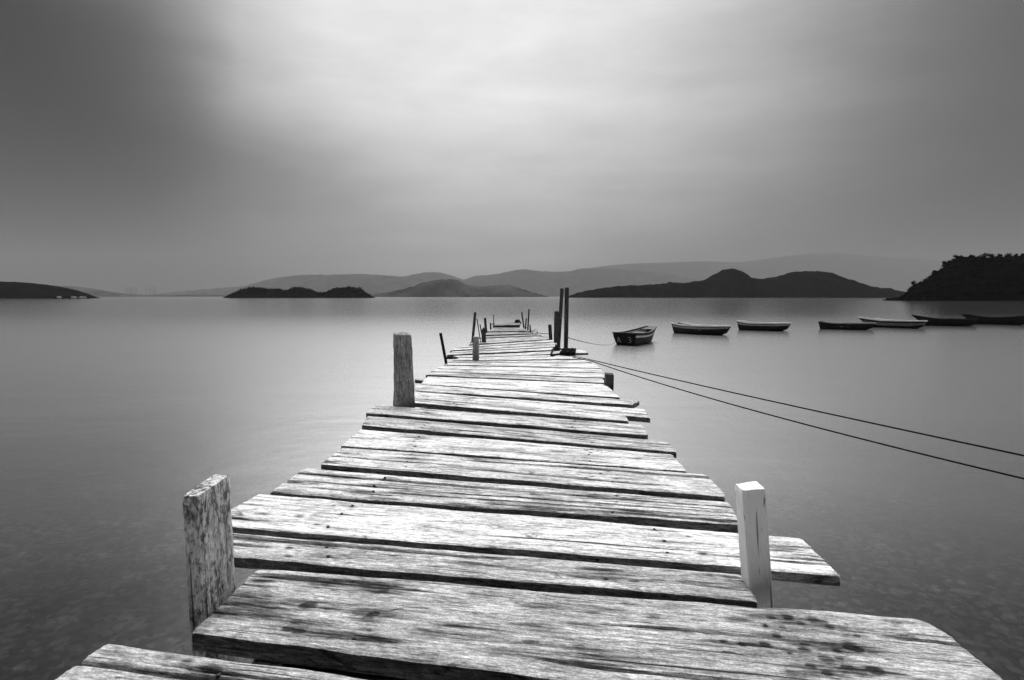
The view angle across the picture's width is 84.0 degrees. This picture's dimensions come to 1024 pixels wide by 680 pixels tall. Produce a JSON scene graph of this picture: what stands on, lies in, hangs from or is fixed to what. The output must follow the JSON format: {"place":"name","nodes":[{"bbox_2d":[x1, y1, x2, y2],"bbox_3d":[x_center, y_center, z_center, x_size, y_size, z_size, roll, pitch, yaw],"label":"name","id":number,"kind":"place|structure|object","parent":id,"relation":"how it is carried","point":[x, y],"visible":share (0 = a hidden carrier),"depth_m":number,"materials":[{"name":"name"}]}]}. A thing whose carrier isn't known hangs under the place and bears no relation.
{"place":"outdoors","nodes":[
{"label":"outdoors","id":0,"kind":"place"},
{"bbox_2d":[0,281,98,298],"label":"hills","id":1,"kind":"structure","parent":0,"point":[11,290],"depth_m":670.68,"materials":[{"name":"black"}]},
{"bbox_2d":[129,287,133,293],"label":"tower block","id":2,"kind":"structure","parent":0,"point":[131,290],"depth_m":14925.35,"materials":[{"name":"grey"}]},
{"bbox_2d":[52,285,226,296],"bbox_3d":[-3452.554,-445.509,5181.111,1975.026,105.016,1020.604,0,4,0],"label":"hills","id":3,"kind":"structure","parent":0,"point":[97,292],"depth_m":5018.81,"materials":[{"name":"grey"}]},
{"bbox_2d":[223,287,374,297],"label":"island","id":4,"kind":"structure","parent":0,"point":[340,293],"depth_m":859.00,"materials":[{"name":"black plant"}]},
{"bbox_2d":[227,286,370,295],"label":"woods","id":5,"kind":"object","parent":4,"relation":"on","point":[295,288],"visible":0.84,"depth_m":878.04,"materials":[{"name":"black plant"}]},
{"bbox_2d":[151,274,493,294],"bbox_3d":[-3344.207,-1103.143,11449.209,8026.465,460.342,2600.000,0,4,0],"label":"hills","id":6,"kind":"structure","parent":0,"point":[371,284],"depth_m":10757.17,"materials":[{"name":"grey"}]},
{"bbox_2d":[371,279,547,296],"bbox_3d":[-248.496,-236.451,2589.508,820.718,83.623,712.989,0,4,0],"label":"island","id":7,"kind":"structure","parent":0,"point":[446,288],"depth_m":2389.36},
{"bbox_2d":[0,297,1023,567],"bbox_3d":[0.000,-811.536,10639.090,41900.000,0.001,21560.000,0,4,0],"label":"water","id":8,"kind":"structure","parent":0,"point":[126,417],"depth_m":12.59,"materials":[{"name":"grey liquid"}]},
{"bbox_2d":[556,288,563,350],"bbox_3d":[0.627,0.958,8.319,0.053,3.417,0.052,3,4,0],"label":"mooring pole","id":9,"kind":"object","parent":8,"relation":"in","point":[560,317],"visible":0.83,"depth_m":8.20,"materials":[{"name":"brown wood"}]},
{"bbox_2d":[564,287,568,347],"bbox_3d":[0.709,1.008,7.663,0.059,3.420,0.058,1,4,0],"label":"mooring pole","id":10,"kind":"object","parent":8,"relation":"in","point":[566,308],"visible":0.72,"depth_m":7.54,"materials":[{"name":"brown wood"}]},
{"bbox_2d":[612,326,656,344],"bbox_3d":[6.166,-0.199,27.782,1.286,0.858,3.406,3,5,35],"label":"rowing boat","id":11,"kind":"object","parent":8,"relation":"on","point":[641,335],"visible":0.98,"depth_m":26.71,"materials":[{"name":"paint"}]},
{"bbox_2d":[671,322,731,334],"bbox_3d":[11.414,-0.636,34.255,1.316,0.743,3.632,-4,6,-42],"label":"rowing boat","id":12,"kind":"object","parent":8,"relation":"on","point":[681,327],"visible":0.92,"depth_m":33.82,"materials":[{"name":"paint"}]},
{"bbox_2d":[737,320,791,330],"bbox_3d":[16.810,-0.906,37.948,3.325,0.718,1.316,3,5,37],"label":"rowing boat","id":13,"kind":"object","parent":8,"relation":"on","point":[761,326],"visible":0.95,"depth_m":37.52,"materials":[{"name":"paint"}]},
{"bbox_2d":[818,320,875,329],"bbox_3d":[22.979,-0.982,39.099,3.448,0.694,1.266,3,5,33],"label":"rowing boat","id":14,"kind":"object","parent":8,"relation":"on","point":[846,325],"visible":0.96,"depth_m":38.71,"materials":[{"name":"paint"}]},
{"bbox_2d":[857,317,927,328],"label":"rowing boat","id":15,"kind":"object","parent":8,"relation":"on","point":[888,323],"visible":0.92,"depth_m":40.72,"materials":[{"name":"paint"}]},
{"bbox_2d":[911,315,977,325],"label":"rowing boat","id":16,"kind":"object","parent":8,"relation":"on","point":[948,322],"visible":0.94,"depth_m":43.54,"materials":[{"name":"black paint"}]},
{"bbox_2d":[961,313,1023,324],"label":"rowing boat","id":17,"kind":"object","parent":8,"relation":"on","point":[1013,320],"visible":0.94,"depth_m":45.52,"materials":[{"name":"black paint"}]},
{"bbox_2d":[0,512,1023,679],"bbox_3d":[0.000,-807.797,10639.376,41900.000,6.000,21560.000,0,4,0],"label":"seabed","id":18,"kind":"structure","parent":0,"point":[61,614],"depth_m":6.12,"materials":[{"name":"stone"}]},
{"bbox_2d":[439,333,447,363],"bbox_3d":[-0.544,1.344,6.451,0.035,2.902,0.033,-10,4,1],"label":"leaning stake","id":19,"kind":"object","parent":18,"relation":"on","point":[443,348],"visible":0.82,"depth_m":6.34,"materials":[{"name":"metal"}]},
{"bbox_2d":[471,312,476,342],"bbox_3d":[-0.756,1.050,9.496,0.048,3.047,0.044,6,4,0],"label":"leaning pole","id":20,"kind":"object","parent":18,"relation":"on","point":[474,323],"visible":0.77,"depth_m":9.38,"materials":[{"name":"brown wood"}]},
{"bbox_2d":[55,310,1001,679],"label":"pier","id":21,"kind":"structure","parent":18,"relation":"on","point":[509,500],"depth_m":1.55,"materials":[{"name":"grey wood"}]},
{"bbox_2d":[550,347,575,355],"bbox_3d":[0.651,0.118,7.658,0.341,0.104,1.112,0,4,0],"label":"rope coil","id":22,"kind":"object","parent":21,"relation":"on","point":[567,351],"visible":1,"depth_m":7.21,"materials":[{"name":"black fabric"}]},
{"bbox_2d":[573,357,1023,479],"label":"mooring rope","id":23,"kind":"object","parent":21,"relation":"attached to","point":[826,429],"visible":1,"depth_m":3.80,"materials":[{"name":"black fabric"}]},
{"bbox_2d":[573,356,1023,456],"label":"mooring rope","id":24,"kind":"object","parent":21,"relation":"attached to","point":[829,413],"visible":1,"depth_m":3.77,"materials":[{"name":"black fabric"}]},
{"bbox_2d":[527,309,529,330],"bbox_3d":[0.288,0.813,12.816,0.038,3.020,0.036,3,4,0],"label":"mooring pole","id":25,"kind":"object","parent":18,"relation":"in","point":[528,319],"visible":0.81,"depth_m":12.71,"materials":[{"name":"grey wood"}]},
{"bbox_2d":[0,0,1023,294],"label":"sky","id":26,"kind":"structure","parent":0,"point":[169,146],"materials":[{"name":"grey"}]},
{"bbox_2d":[403,268,700,296],"bbox_3d":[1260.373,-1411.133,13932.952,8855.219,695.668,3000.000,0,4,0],"label":"hills","id":27,"kind":"structure","parent":0,"point":[548,284],"depth_m":13113.63,"materials":[{"name":"grey"}]},
{"bbox_2d":[569,268,905,297],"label":"island","id":28,"kind":"structure","parent":0,"point":[731,283],"depth_m":1052.47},
{"bbox_2d":[594,253,946,291],"bbox_3d":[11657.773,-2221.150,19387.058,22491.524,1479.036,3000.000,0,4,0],"label":"hills","id":29,"kind":"structure","parent":0,"point":[898,274],"depth_m":18649.84,"materials":[{"name":"grey"}]},
{"bbox_2d":[883,257,1023,300],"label":"headland","id":30,"kind":"structure","parent":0,"point":[964,283],"depth_m":295.87,"materials":[{"name":"black plant"}]},
{"bbox_2d":[897,254,1023,299],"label":"woods","id":31,"kind":"object","parent":30,"relation":"on","point":[943,271],"visible":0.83,"depth_m":306.06,"materials":[{"name":"black plant"}]}
]}

